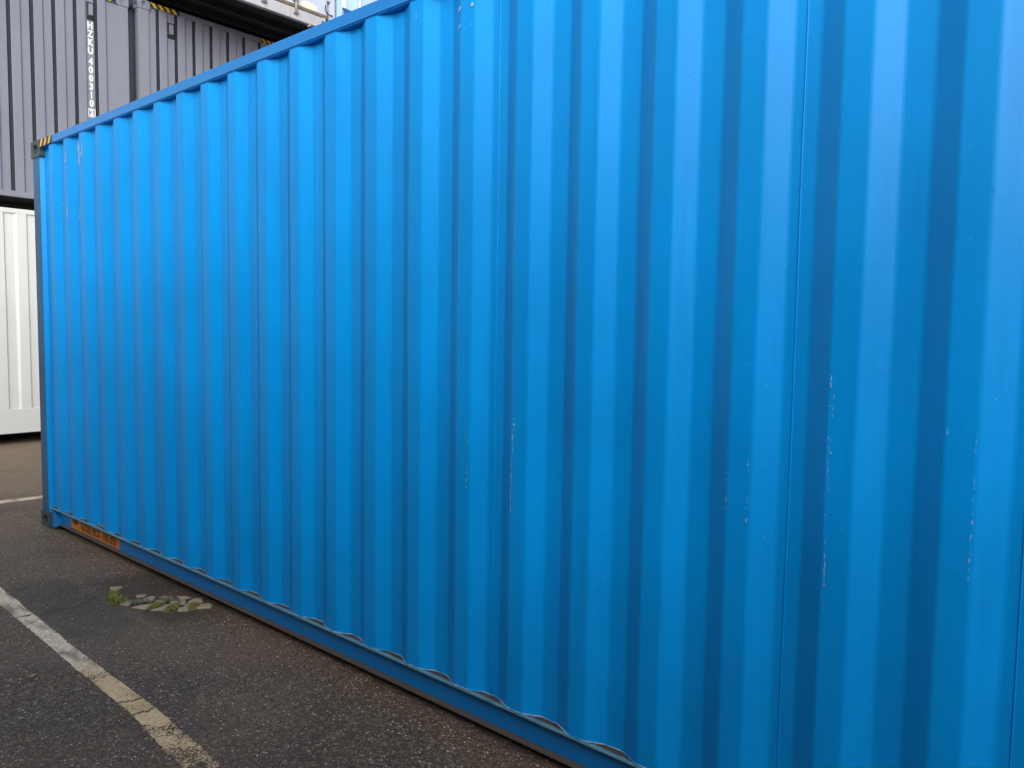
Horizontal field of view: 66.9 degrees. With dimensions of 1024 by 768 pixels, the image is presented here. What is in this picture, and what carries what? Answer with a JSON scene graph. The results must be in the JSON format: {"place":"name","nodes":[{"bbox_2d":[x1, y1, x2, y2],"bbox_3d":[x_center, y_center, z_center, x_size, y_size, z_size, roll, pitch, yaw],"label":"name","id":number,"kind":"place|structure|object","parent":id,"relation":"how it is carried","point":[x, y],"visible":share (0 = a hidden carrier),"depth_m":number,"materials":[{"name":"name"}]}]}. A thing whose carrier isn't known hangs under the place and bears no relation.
{"place":"outdoors","nodes":[
{"label":"outdoors","id":0,"kind":"place"},
{"bbox_2d":[0,434,571,767],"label":"ground","id":1,"kind":"structure","parent":0,"point":[252,669],"depth_m":3.36,"materials":[{"name":"grey asphalt"}]},
{"bbox_2d":[0,207,40,436],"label":"shipping container","id":2,"kind":"object","parent":1,"relation":"on","point":[19,390],"visible":0.14,"depth_m":9.85,"materials":[{"name":"white metal"}]},
{"bbox_2d":[0,0,129,210],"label":"shipping container","id":3,"kind":"object","parent":2,"relation":"on","point":[64,64],"visible":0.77,"depth_m":9.98,"materials":[{"name":"grey metal"}]},
{"bbox_2d":[0,496,42,503],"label":"painted line","id":4,"kind":"object","parent":1,"relation":"on","point":[21,499],"visible":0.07,"depth_m":6.82,"materials":[{"name":"white paint"}]},
{"bbox_2d":[0,587,218,767],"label":"painted line","id":5,"kind":"object","parent":1,"relation":"on","point":[109,687],"visible":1,"depth_m":3.34,"materials":[{"name":"white paint"}]},
{"bbox_2d":[106,587,128,605],"bbox_3d":[-2.253,1.204,4.382,0.254,0.039,0.124,4,5,41],"label":"grass tuft","id":6,"kind":"object","parent":1,"relation":"on","point":[115,597],"visible":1,"depth_m":4.36,"materials":[{"name":"green plant"}]},
{"bbox_2d":[128,598,153,604],"bbox_3d":[-2.080,1.222,4.347,0.142,0.012,0.090,0,4,-9],"label":"leafy weed","id":7,"kind":"object","parent":1,"relation":"on","point":[139,601],"visible":1,"depth_m":4.34,"materials":[{"name":"green plant"}]},
{"bbox_2d":[146,600,162,609],"bbox_3d":[-1.994,1.226,4.290,0.084,0.016,0.145,2,4,12],"label":"moss clump","id":8,"kind":"object","parent":1,"relation":"on","point":[155,604],"visible":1,"depth_m":4.30,"materials":[{"name":"green plant"}]},
{"bbox_2d":[163,602,180,612],"bbox_3d":[-1.869,1.229,4.264,0.083,0.017,0.139,1,4,6],"label":"moss clump","id":9,"kind":"object","parent":1,"relation":"on","point":[173,607],"visible":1,"depth_m":4.25,"materials":[{"name":"green plant"}]},
{"bbox_2d":[160,595,185,604],"bbox_3d":[-1.919,1.223,4.376,0.164,0.012,0.112,2,4,16],"label":"leafy weed","id":10,"kind":"object","parent":1,"relation":"on","point":[168,599],"visible":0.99,"depth_m":4.38,"materials":[{"name":"green plant"}]},
{"bbox_2d":[188,602,200,610],"bbox_3d":[-1.764,1.229,4.295,0.082,0.016,0.140,0,4,-15],"label":"moss clump","id":11,"kind":"object","parent":1,"relation":"on","point":[193,606],"visible":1,"depth_m":4.29,"materials":[{"name":"green plant"}]},
{"bbox_2d":[1,514,530,767],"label":"grit","id":12,"kind":"object","parent":1,"relation":"on","point":[217,654],"visible":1,"depth_m":3.59,"materials":[{"name":"grey gravel"}]},
{"bbox_2d":[31,0,1023,767],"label":"shipping container","id":13,"kind":"object","parent":1,"relation":"on","point":[603,382],"visible":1,"depth_m":2.58,"materials":[{"name":"blue metal"}]},
{"bbox_3d":[-6.726,-1.017,13.931,6.059,2.985,2.440,4,5,41],"label":"shipping container","id":14,"kind":"object","parent":1,"relation":"on","visible":0},
{"bbox_2d":[128,0,274,102],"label":"shipping container","id":15,"kind":"object","parent":14,"relation":"on","point":[168,47],"visible":0.15,"depth_m":11.12,"materials":[{"name":"grey metal"}]},
{"bbox_2d":[128,0,334,41],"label":"shipping container","id":16,"kind":"object","parent":15,"relation":"on","point":[274,20],"visible":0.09,"depth_m":11.55,"materials":[{"name":"metal"}]},
{"bbox_2d":[275,0,329,19],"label":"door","id":17,"kind":"structure","parent":16,"relation":"in","point":[320,4],"depth_m":11.67,"materials":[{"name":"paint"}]},
{"bbox_3d":[-5.001,-4.129,15.652,6.059,3.022,2.438,4,5,41],"label":"shipping container","id":18,"kind":"object","parent":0,"visible":0},
{"bbox_2d":[335,0,376,17],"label":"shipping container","id":19,"kind":"object","parent":18,"relation":"on","point":[342,7],"visible":0.01,"depth_m":12.11,"materials":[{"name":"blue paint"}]},
{"bbox_2d":[342,0,376,14],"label":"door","id":20,"kind":"structure","parent":19,"relation":"in","point":[351,5],"depth_m":12.18,"materials":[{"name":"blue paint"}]}
]}

